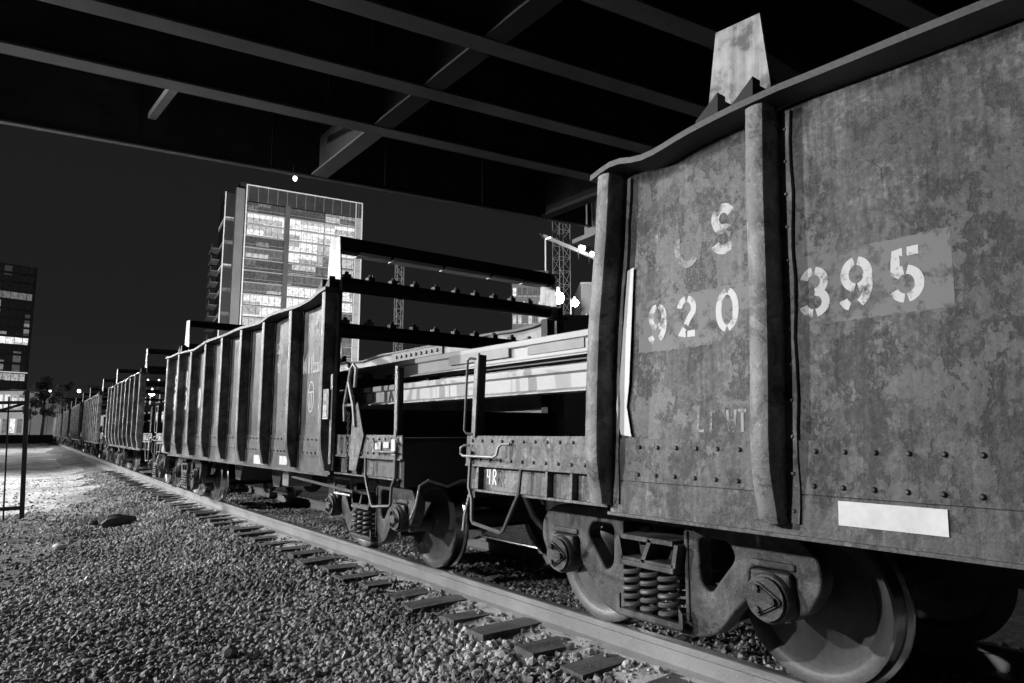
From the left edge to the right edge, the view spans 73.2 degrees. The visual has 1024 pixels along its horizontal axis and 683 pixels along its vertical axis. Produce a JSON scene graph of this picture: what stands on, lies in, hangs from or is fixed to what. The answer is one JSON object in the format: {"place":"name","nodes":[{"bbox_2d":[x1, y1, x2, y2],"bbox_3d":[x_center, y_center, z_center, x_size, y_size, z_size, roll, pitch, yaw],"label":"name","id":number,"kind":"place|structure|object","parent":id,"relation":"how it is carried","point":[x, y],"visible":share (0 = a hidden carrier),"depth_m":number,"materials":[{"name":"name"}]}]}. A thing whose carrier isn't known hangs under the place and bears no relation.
{"place":"outdoors","nodes":[
{"label":"outdoors","id":0,"kind":"place"},
{"bbox_2d":[0,262,37,389],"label":"office tower","id":1,"kind":"structure","parent":0,"point":[17,290],"depth_m":219.03,"materials":[{"name":"black"}]},
{"bbox_2d":[0,382,23,389],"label":"window","id":2,"kind":"structure","parent":1,"relation":"in","point":[13,386],"depth_m":217.04,"materials":[{"name":"black"}]},
{"bbox_2d":[0,373,24,380],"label":"window","id":3,"kind":"structure","parent":1,"relation":"in","point":[6,376],"depth_m":217.36,"materials":[{"name":"white"}]},
{"bbox_2d":[0,364,25,371],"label":"window","id":4,"kind":"structure","parent":1,"relation":"in","point":[7,367],"depth_m":217.47,"materials":[{"name":"black"}]},
{"bbox_2d":[0,355,26,362],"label":"window","id":5,"kind":"structure","parent":1,"relation":"in","point":[8,358],"depth_m":217.78,"materials":[{"name":"black"}]},
{"bbox_2d":[0,345,26,353],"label":"window","id":6,"kind":"structure","parent":1,"relation":"in","point":[8,349],"depth_m":217.84,"materials":[{"name":"black"}]},
{"bbox_2d":[0,336,27,344],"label":"window","id":7,"kind":"structure","parent":1,"relation":"in","point":[10,340],"depth_m":218.16,"materials":[{"name":"white"}]},
{"bbox_2d":[0,327,28,335],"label":"window","id":8,"kind":"structure","parent":1,"relation":"in","point":[11,331],"depth_m":218.53,"materials":[{"name":"black"}]},
{"bbox_2d":[0,318,29,326],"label":"window","id":9,"kind":"structure","parent":1,"relation":"in","point":[3,321],"depth_m":218.80,"materials":[{"name":"black"}]},
{"bbox_2d":[0,309,30,317],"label":"window","id":10,"kind":"structure","parent":1,"relation":"in","point":[4,312],"depth_m":219.14,"materials":[{"name":"black"}]},
{"bbox_2d":[0,299,30,309],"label":"window","id":11,"kind":"structure","parent":1,"relation":"in","point":[5,303],"depth_m":219.36,"materials":[{"name":"black"}]},
{"bbox_2d":[0,290,31,300],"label":"window","id":12,"kind":"structure","parent":1,"relation":"in","point":[6,294],"depth_m":219.60,"materials":[{"name":"black"}]},
{"bbox_2d":[0,281,32,291],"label":"window","id":13,"kind":"structure","parent":1,"relation":"in","point":[7,285],"depth_m":219.87,"materials":[{"name":"black"}]},
{"bbox_2d":[0,272,33,282],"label":"window","id":14,"kind":"structure","parent":1,"relation":"in","point":[7,276],"depth_m":220.19,"materials":[{"name":"black"}]},
{"bbox_2d":[0,263,34,274],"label":"window","id":15,"kind":"structure","parent":1,"relation":"in","point":[8,267],"depth_m":220.59,"materials":[{"name":"black"}]},
{"bbox_2d":[203,182,362,361],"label":"glass tower","id":16,"kind":"structure","parent":0,"point":[272,250],"depth_m":172.28,"materials":[{"name":"black"}]},
{"bbox_2d":[242,318,261,324],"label":"window","id":17,"kind":"structure","parent":16,"relation":"in","point":[245,321],"depth_m":166.57,"materials":[{"name":"white"}]},
{"bbox_2d":[242,306,280,316],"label":"window","id":18,"kind":"structure","parent":16,"relation":"in","point":[249,311],"depth_m":167.80,"materials":[{"name":"white"}]},
{"bbox_2d":[243,294,280,306],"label":"window","id":19,"kind":"structure","parent":16,"relation":"in","point":[259,300],"depth_m":168.58,"materials":[{"name":"white"}]},
{"bbox_2d":[243,282,281,294],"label":"window","id":20,"kind":"structure","parent":16,"relation":"in","point":[256,288],"depth_m":169.01,"materials":[{"name":"black"}]},
{"bbox_2d":[244,271,281,283],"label":"window","id":21,"kind":"structure","parent":16,"relation":"in","point":[253,276],"depth_m":169.32,"materials":[{"name":"black"}]},
{"bbox_2d":[244,259,282,272],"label":"window","id":22,"kind":"structure","parent":16,"relation":"in","point":[251,264],"depth_m":169.76,"materials":[{"name":"black"}]},
{"bbox_2d":[245,248,282,260],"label":"window","id":23,"kind":"structure","parent":16,"relation":"in","point":[265,254],"depth_m":170.07,"materials":[{"name":"black"}]},
{"bbox_2d":[246,236,283,249],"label":"window","id":24,"kind":"structure","parent":16,"relation":"in","point":[253,241],"depth_m":170.48,"materials":[{"name":"black"}]},
{"bbox_2d":[246,225,283,238],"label":"window","id":25,"kind":"structure","parent":16,"relation":"in","point":[250,228],"depth_m":170.84,"materials":[{"name":"white"}]},
{"bbox_2d":[247,213,284,227],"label":"window","id":26,"kind":"structure","parent":16,"relation":"in","point":[253,217],"depth_m":171.19,"materials":[{"name":"white"}]},
{"bbox_2d":[247,202,284,216],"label":"window","id":27,"kind":"structure","parent":16,"relation":"in","point":[257,206],"depth_m":171.61,"materials":[{"name":"black"}]},
{"bbox_2d":[286,298,304,307],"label":"window","id":28,"kind":"structure","parent":16,"relation":"in","point":[292,302],"depth_m":172.20,"materials":[{"name":"white"}]},
{"bbox_2d":[287,287,316,297],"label":"window","id":29,"kind":"structure","parent":16,"relation":"in","point":[298,292],"depth_m":173.44,"materials":[{"name":"white"}]},
{"bbox_2d":[287,275,321,287],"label":"window","id":30,"kind":"structure","parent":16,"relation":"in","point":[292,280],"depth_m":174.14,"materials":[{"name":"black"}]},
{"bbox_2d":[288,264,322,276],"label":"window","id":31,"kind":"structure","parent":16,"relation":"in","point":[296,269],"depth_m":174.57,"materials":[{"name":"black"}]},
{"bbox_2d":[288,253,322,265],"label":"window","id":32,"kind":"structure","parent":16,"relation":"in","point":[307,259],"depth_m":174.99,"materials":[{"name":"white"}]},
{"bbox_2d":[289,242,322,254],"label":"window","id":33,"kind":"structure","parent":16,"relation":"in","point":[292,245],"depth_m":175.38,"materials":[{"name":"white"}]},
{"bbox_2d":[289,231,323,243],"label":"window","id":34,"kind":"structure","parent":16,"relation":"in","point":[294,234],"depth_m":175.77,"materials":[{"name":"white"}]},
{"bbox_2d":[290,219,323,232],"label":"window","id":35,"kind":"structure","parent":16,"relation":"in","point":[317,227],"depth_m":176.15,"materials":[{"name":"white"}]},
{"bbox_2d":[290,208,324,221],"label":"window","id":36,"kind":"structure","parent":16,"relation":"in","point":[303,214],"depth_m":176.50,"materials":[{"name":"black"}]},
{"bbox_2d":[323,268,352,277],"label":"window","id":37,"kind":"structure","parent":16,"relation":"in","point":[325,271],"depth_m":177.38,"materials":[{"name":"white"}]},
{"bbox_2d":[323,257,353,269],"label":"window","id":38,"kind":"structure","parent":16,"relation":"in","point":[348,263],"depth_m":179.98,"materials":[{"name":"white"}]},
{"bbox_2d":[324,246,353,258],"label":"window","id":39,"kind":"structure","parent":16,"relation":"in","point":[326,249],"depth_m":178.27,"materials":[{"name":"white"}]},
{"bbox_2d":[324,225,353,237],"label":"window","id":40,"kind":"structure","parent":16,"relation":"in","point":[331,229],"depth_m":180.24,"materials":[{"name":"white"}]},
{"bbox_2d":[325,214,354,226],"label":"window","id":41,"kind":"structure","parent":16,"relation":"in","point":[330,218],"depth_m":180.68,"materials":[{"name":"grey"}]},
{"bbox_2d":[342,348,350,356],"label":"window","id":42,"kind":"structure","parent":16,"relation":"in","point":[345,351],"depth_m":177.49,"materials":[{"name":"black"}]},
{"bbox_2d":[342,338,350,345],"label":"window","id":43,"kind":"structure","parent":16,"relation":"in","point":[345,341],"depth_m":177.79,"materials":[{"name":"black"}]},
{"bbox_2d":[342,303,351,312],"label":"window","id":44,"kind":"structure","parent":16,"relation":"in","point":[348,307],"depth_m":178.95,"materials":[{"name":"white"}]},
{"bbox_2d":[342,292,352,301],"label":"window","id":45,"kind":"structure","parent":16,"relation":"in","point":[348,296],"depth_m":179.32,"materials":[{"name":"white"}]},
{"bbox_2d":[0,124,593,414],"label":"sky","id":46,"kind":"structure","parent":0,"point":[118,238],"materials":[{"name":"black"}]},
{"bbox_2d":[0,442,1023,682],"bbox_3d":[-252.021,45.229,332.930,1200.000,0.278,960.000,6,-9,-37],"label":"ground","id":47,"kind":"structure","parent":0,"point":[1010,632],"depth_m":7.22,"materials":[{"name":"gravel"}]},
{"bbox_2d":[0,391,29,519],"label":"metal gate","id":48,"kind":"structure","parent":47,"relation":"on","point":[21,507],"depth_m":13.39,"materials":[{"name":"metal"}]},
{"bbox_2d":[21,384,38,434],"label":"tree","id":49,"kind":"object","parent":47,"relation":"on","point":[32,388],"visible":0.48,"depth_m":124.46,"materials":[{"name":"black plant"}]},
{"bbox_2d":[0,390,60,434],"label":"storefront","id":50,"kind":"object","parent":47,"relation":"on","point":[16,419],"visible":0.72,"depth_m":149.92,"materials":[{"name":"black"}]},
{"bbox_2d":[1,419,6,433],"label":"window","id":51,"kind":"structure","parent":50,"relation":"in","point":[4,424],"depth_m":149.04,"materials":[{"name":"black"}]},
{"bbox_2d":[8,419,14,433],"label":"window","id":52,"kind":"structure","parent":50,"relation":"in","point":[12,421],"depth_m":149.06,"materials":[{"name":"white"}]},
{"bbox_2d":[16,419,22,433],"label":"window","id":53,"kind":"structure","parent":50,"relation":"in","point":[19,422],"depth_m":149.06,"materials":[{"name":"black"}]},
{"bbox_2d":[0,522,87,591],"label":"dirt","id":54,"kind":"structure","parent":47,"relation":"on","point":[19,553],"depth_m":10.30,"materials":[{"name":"soil"}]},
{"bbox_2d":[52,542,67,549],"bbox_3d":[-6.458,2.924,9.860,0.188,0.117,0.170,6,-9,-37],"label":"rock","id":55,"kind":"object","parent":54,"relation":"on","point":[60,545],"visible":0.99,"depth_m":9.81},
{"bbox_2d":[29,376,58,434],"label":"tree","id":56,"kind":"object","parent":47,"relation":"on","point":[43,395],"visible":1,"depth_m":118.98,"materials":[{"name":"black plant"}]},
{"bbox_2d":[0,444,106,515],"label":"yard","id":57,"kind":"structure","parent":47,"relation":"on","point":[43,466],"depth_m":24.03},
{"bbox_2d":[0,435,56,443],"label":"boundary wall","id":58,"kind":"structure","parent":57,"relation":"on","point":[18,439],"depth_m":99.74,"materials":[{"name":"concrete"}]},
{"bbox_2d":[49,380,74,437],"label":"tree","id":59,"kind":"object","parent":47,"relation":"on","point":[56,390],"visible":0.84,"depth_m":134.29,"materials":[{"name":"black plant"}]},
{"bbox_2d":[78,382,100,403],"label":"tree","id":60,"kind":"object","parent":47,"relation":"on","point":[88,387],"visible":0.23,"depth_m":148.58,"materials":[{"name":"black plant"}]},
{"bbox_2d":[59,503,150,523],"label":"grass","id":61,"kind":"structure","parent":47,"relation":"on","point":[102,515],"depth_m":13.11,"materials":[{"name":"plant"}]},
{"bbox_2d":[100,514,135,528],"bbox_3d":[-6.972,3.195,12.220,0.198,0.278,0.608,-5,-9,33],"label":"rock","id":62,"kind":"object","parent":47,"relation":"on","point":[110,520],"visible":0.75,"depth_m":12.13,"materials":[{"name":"stone"}]},
{"bbox_2d":[168,498,268,506],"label":"railway sleeper","id":63,"kind":"object","parent":47,"relation":"on","point":[180,504],"visible":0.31,"depth_m":13.64,"materials":[{"name":"grey wood"}]},
{"bbox_2d":[178,504,271,511],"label":"railway sleeper","id":64,"kind":"object","parent":47,"relation":"on","point":[188,509],"visible":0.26,"depth_m":12.83,"materials":[{"name":"grey wood"}]},
{"bbox_2d":[221,645,237,659],"bbox_3d":[-2.089,2.314,5.112,0.108,0.129,0.136,-4,-9,30],"label":"rock","id":65,"kind":"object","parent":47,"relation":"on","point":[229,652],"visible":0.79,"depth_m":5.08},
{"bbox_2d":[193,507,281,516],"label":"railway sleeper","id":66,"kind":"object","parent":47,"relation":"on","point":[199,514],"visible":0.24,"depth_m":12.05,"materials":[{"name":"grey wood"}]},
{"bbox_2d":[195,509,310,520],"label":"railway sleeper","id":67,"kind":"object","parent":47,"relation":"on","point":[206,517],"visible":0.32,"depth_m":11.62,"materials":[{"name":"grey wood"}]},
{"bbox_2d":[207,513,303,522],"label":"railway sleeper","id":68,"kind":"object","parent":47,"relation":"on","point":[217,519],"visible":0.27,"depth_m":11.28,"materials":[{"name":"grey wood"}]},
{"bbox_2d":[210,514,328,526],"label":"railway sleeper","id":69,"kind":"object","parent":47,"relation":"on","point":[222,523],"visible":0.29,"depth_m":10.83,"materials":[{"name":"grey wood"}]},
{"bbox_2d":[234,526,326,537],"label":"railway sleeper","id":70,"kind":"object","parent":47,"relation":"on","point":[252,534],"visible":0.17,"depth_m":9.71,"materials":[{"name":"grey wood"}]},
{"bbox_2d":[230,520,342,532],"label":"railway sleeper","id":71,"kind":"object","parent":47,"relation":"on","point":[241,529],"visible":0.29,"depth_m":10.16,"materials":[{"name":"grey wood"}]},
{"bbox_2d":[250,528,347,541],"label":"railway sleeper","id":72,"kind":"object","parent":47,"relation":"on","point":[261,538],"visible":0.19,"depth_m":9.33,"materials":[{"name":"grey wood"}]},
{"bbox_2d":[257,534,350,547],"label":"railway sleeper","id":73,"kind":"object","parent":47,"relation":"on","point":[277,543],"visible":0.17,"depth_m":8.89,"materials":[{"name":"grey wood"}]},
{"bbox_2d":[275,539,357,552],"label":"railway sleeper","id":74,"kind":"object","parent":47,"relation":"on","point":[289,549],"visible":0.16,"depth_m":8.48,"materials":[{"name":"grey wood"}]},
{"bbox_2d":[288,541,410,557],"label":"railway sleeper","id":75,"kind":"object","parent":47,"relation":"on","point":[303,553],"visible":0.22,"depth_m":8.14,"materials":[{"name":"grey wood"}]},
{"bbox_2d":[297,547,416,565],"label":"railway sleeper","id":76,"kind":"object","parent":47,"relation":"on","point":[319,560],"visible":0.18,"depth_m":7.68,"materials":[{"name":"grey wood"}]},
{"bbox_2d":[82,458,708,682],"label":"ballast shoulder","id":77,"kind":"object","parent":47,"relation":"on","point":[619,675],"visible":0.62,"depth_m":5.34},
{"bbox_2d":[514,606,684,657],"bbox_3d":[1.050,2.198,5.245,2.444,0.188,0.210,6,-8,-37],"label":"railway sleeper","id":78,"kind":"object","parent":77,"relation":"on","point":[550,646],"visible":0.15,"depth_m":4.59,"materials":[{"name":"grey wood"}]},
{"bbox_2d":[52,441,807,682],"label":"track rail","id":79,"kind":"object","parent":78,"relation":"on","point":[673,655],"visible":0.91,"depth_m":5.16,"materials":[{"name":"metal"}]},
{"bbox_2d":[53,410,83,445],"bbox_3d":[-42.806,8.472,67.367,3.188,3.279,11.720,5,-9,-34],"label":"gondola car","id":80,"kind":"object","parent":79,"relation":"on","point":[55,427],"visible":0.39,"depth_m":64.80,"materials":[{"name":"metal"}]},
{"bbox_2d":[62,401,106,451],"bbox_3d":[-29.552,5.994,48.469,3.188,3.279,11.720,5,-9,-34],"label":"gondola car","id":81,"kind":"object","parent":79,"relation":"on","point":[66,424],"visible":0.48,"depth_m":45.85,"materials":[{"name":"metal"}]},
{"bbox_2d":[70,393,148,456],"bbox_3d":[-22.924,4.754,39.020,3.188,3.279,11.720,5,-9,-34],"label":"gondola car","id":82,"kind":"object","parent":79,"relation":"on","point":[75,424],"visible":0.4,"depth_m":36.50,"materials":[{"name":"metal"}]},
{"bbox_2d":[82,379,165,466],"bbox_3d":[-16.296,3.515,29.573,3.188,3.279,11.720,5,-9,-34],"label":"gondola car","id":83,"kind":"object","parent":79,"relation":"on","point":[93,431],"visible":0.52,"depth_m":27.10,"materials":[{"name":"metal"}]},
{"bbox_2d":[104,348,244,487],"bbox_3d":[-9.661,2.277,20.129,3.188,3.279,11.720,5,-9,-35],"label":"gondola car","id":84,"kind":"object","parent":79,"relation":"on","point":[129,434],"visible":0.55,"depth_m":17.62,"materials":[{"name":"metal"}]},
{"bbox_2d":[153,236,584,569],"bbox_3d":[-2.914,1.044,10.733,3.188,3.279,11.720,6,-9,-37],"label":"gondola car","id":85,"kind":"object","parent":79,"relation":"on","point":[256,403],"visible":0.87,"depth_m":7.58,"materials":[{"name":"metal"}]},
{"bbox_2d":[143,362,586,421],"bbox_3d":[-4.845,1.148,11.440,0.147,0.182,23.800,6,-9,-37],"label":"steel rail","id":86,"kind":"object","parent":85,"relation":"attached to","point":[561,379],"visible":0.34,"depth_m":5.21,"materials":[{"name":"metal"}]},
{"bbox_2d":[144,329,587,412],"bbox_3d":[-4.663,0.907,11.798,0.147,0.182,23.500,6,-9,-37],"label":"steel rail","id":87,"kind":"object","parent":85,"relation":"attached to","point":[564,346],"visible":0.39,"depth_m":5.76,"materials":[{"name":"metal"}]},
{"bbox_2d":[156,357,586,411],"bbox_3d":[-4.301,0.919,12.385,0.147,0.182,23.000,6,-9,-37],"label":"steel rail","id":88,"kind":"object","parent":85,"relation":"attached to","point":[581,359],"visible":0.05,"depth_m":6.57,"materials":[{"name":"metal"}]},
{"bbox_2d":[339,361,586,390],"bbox_3d":[-3.581,0.989,12.921,0.147,0.182,23.000,6,-9,-37],"label":"steel rail","id":89,"kind":"object","parent":85,"relation":"attached to","point":[509,370],"depth_m":8.07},
{"bbox_2d":[459,0,1023,682],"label":"gondola car","id":90,"kind":"object","parent":79,"relation":"on","point":[801,444],"visible":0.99,"depth_m":2.98,"materials":[{"name":"metal"}]},
{"bbox_2d":[560,619,751,680],"bbox_3d":[1.329,2.148,4.876,2.444,0.190,0.210,5,-9,-37],"label":"railway sleeper","id":91,"kind":"object","parent":77,"relation":"on","point":[582,669],"visible":0.22,"depth_m":4.25,"materials":[{"name":"grey wood"}]},
{"bbox_2d":[321,549,474,572],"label":"railway sleeper","id":92,"kind":"object","parent":47,"relation":"on","point":[337,568],"visible":0.18,"depth_m":7.31,"materials":[{"name":"grey wood"}]},
{"bbox_2d":[393,265,403,351],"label":"tower crane","id":93,"kind":"object","parent":47,"relation":"on","point":[400,312],"visible":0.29,"depth_m":194.38,"materials":[{"name":"paint"}]},
{"bbox_2d":[334,556,499,582],"bbox_3d":[-0.719,2.509,7.539,2.504,0.188,0.209,6,-11,-38],"label":"railway sleeper","id":94,"kind":"object","parent":47,"relation":"on","point":[350,577],"visible":0.21,"depth_m":6.87,"materials":[{"name":"grey wood"}]},
{"bbox_2d":[359,561,534,588],"bbox_3d":[-0.414,2.460,7.185,2.444,0.188,0.210,6,-10,-36],"label":"railway sleeper","id":95,"kind":"object","parent":47,"relation":"on","point":[379,584],"visible":0.21,"depth_m":6.53,"materials":[{"name":"grey wood"}]},
{"bbox_2d":[384,566,555,601],"bbox_3d":[-0.100,2.400,6.770,2.444,0.190,0.210,5,-7,-37],"label":"railway sleeper","id":96,"kind":"object","parent":47,"relation":"on","point":[409,593],"visible":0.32,"depth_m":6.22,"materials":[{"name":"grey wood"}]},
{"bbox_2d":[401,578,569,614],"bbox_3d":[0.165,2.345,6.358,2.516,0.189,0.211,6,-7,-35],"label":"railway sleeper","id":97,"kind":"object","parent":47,"relation":"on","point":[429,604],"visible":0.26,"depth_m":5.77,"materials":[{"name":"grey wood"}]},
{"bbox_2d":[440,593,575,625],"bbox_3d":[0.482,2.305,6.006,2.433,0.188,0.211,5,-10,-36],"label":"railway sleeper","id":98,"kind":"object","parent":47,"relation":"on","point":[461,617],"visible":0.2,"depth_m":5.38,"materials":[{"name":"grey wood"}]},
{"bbox_2d":[0,469,1023,682],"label":"ballast","id":99,"kind":"structure","parent":47,"relation":"on","point":[155,597],"depth_m":5.97,"materials":[{"name":"gravel"}]},
{"bbox_2d":[467,605,588,641],"bbox_3d":[0.730,2.244,5.618,2.504,0.188,0.209,6,-10,-37],"label":"railway sleeper","id":100,"kind":"object","parent":47,"relation":"on","point":[502,630],"visible":0.16,"depth_m":4.96,"materials":[{"name":"grey wood"}]},
{"bbox_2d":[556,287,563,303],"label":"floodlight","id":101,"kind":"object","parent":47,"relation":"on","point":[560,297],"visible":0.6,"depth_m":99.40,"materials":[{"name":"white"}]},
{"bbox_2d":[543,221,593,314],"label":"tower crane","id":102,"kind":"object","parent":47,"relation":"on","point":[563,244],"visible":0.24,"depth_m":143.29,"materials":[{"name":"paint"}]},
{"bbox_2d":[140,463,1023,682],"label":"track rail","id":103,"kind":"object","parent":47,"relation":"on","point":[1004,663],"visible":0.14,"depth_m":4.32,"materials":[{"name":"metal"}]},
{"bbox_2d":[57,407,106,447],"bbox_3d":[-36.179,7.233,57.918,3.188,3.279,11.720,5,-9,-34],"label":"gondola car","id":104,"kind":"object","parent":103,"relation":"on","point":[59,424],"visible":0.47,"depth_m":55.85,"materials":[{"name":"metal"}]},
{"bbox_2d":[572,201,596,246],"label":"bridge pier","id":105,"kind":"structure","parent":47,"relation":"on","point":[587,238],"depth_m":19.36,"materials":[{"name":"concrete"}]},
{"bbox_2d":[0,0,979,227],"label":"overpass bridge","id":106,"kind":"structure","parent":105,"relation":"on","point":[542,109],"depth_m":12.13,"materials":[{"name":"paint"}]},
{"bbox_2d":[646,645,770,682],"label":"railway sleeper","id":107,"kind":"object","parent":47,"relation":"on","point":[674,678],"visible":0.15,"depth_m":4.02,"materials":[{"name":"grey wood"}]},
{"bbox_2d":[512,270,548,329],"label":"construction block","id":108,"kind":"structure","parent":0,"point":[521,293],"depth_m":129.47,"materials":[{"name":"black"}]},
{"bbox_2d":[563,315,588,433],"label":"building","id":109,"kind":"structure","parent":0,"point":[575,411],"depth_m":69.01,"materials":[{"name":"black"}]},
{"bbox_2d":[574,282,591,314],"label":"apartment block","id":110,"kind":"structure","parent":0,"point":[582,295],"depth_m":109.98,"materials":[{"name":"black"}]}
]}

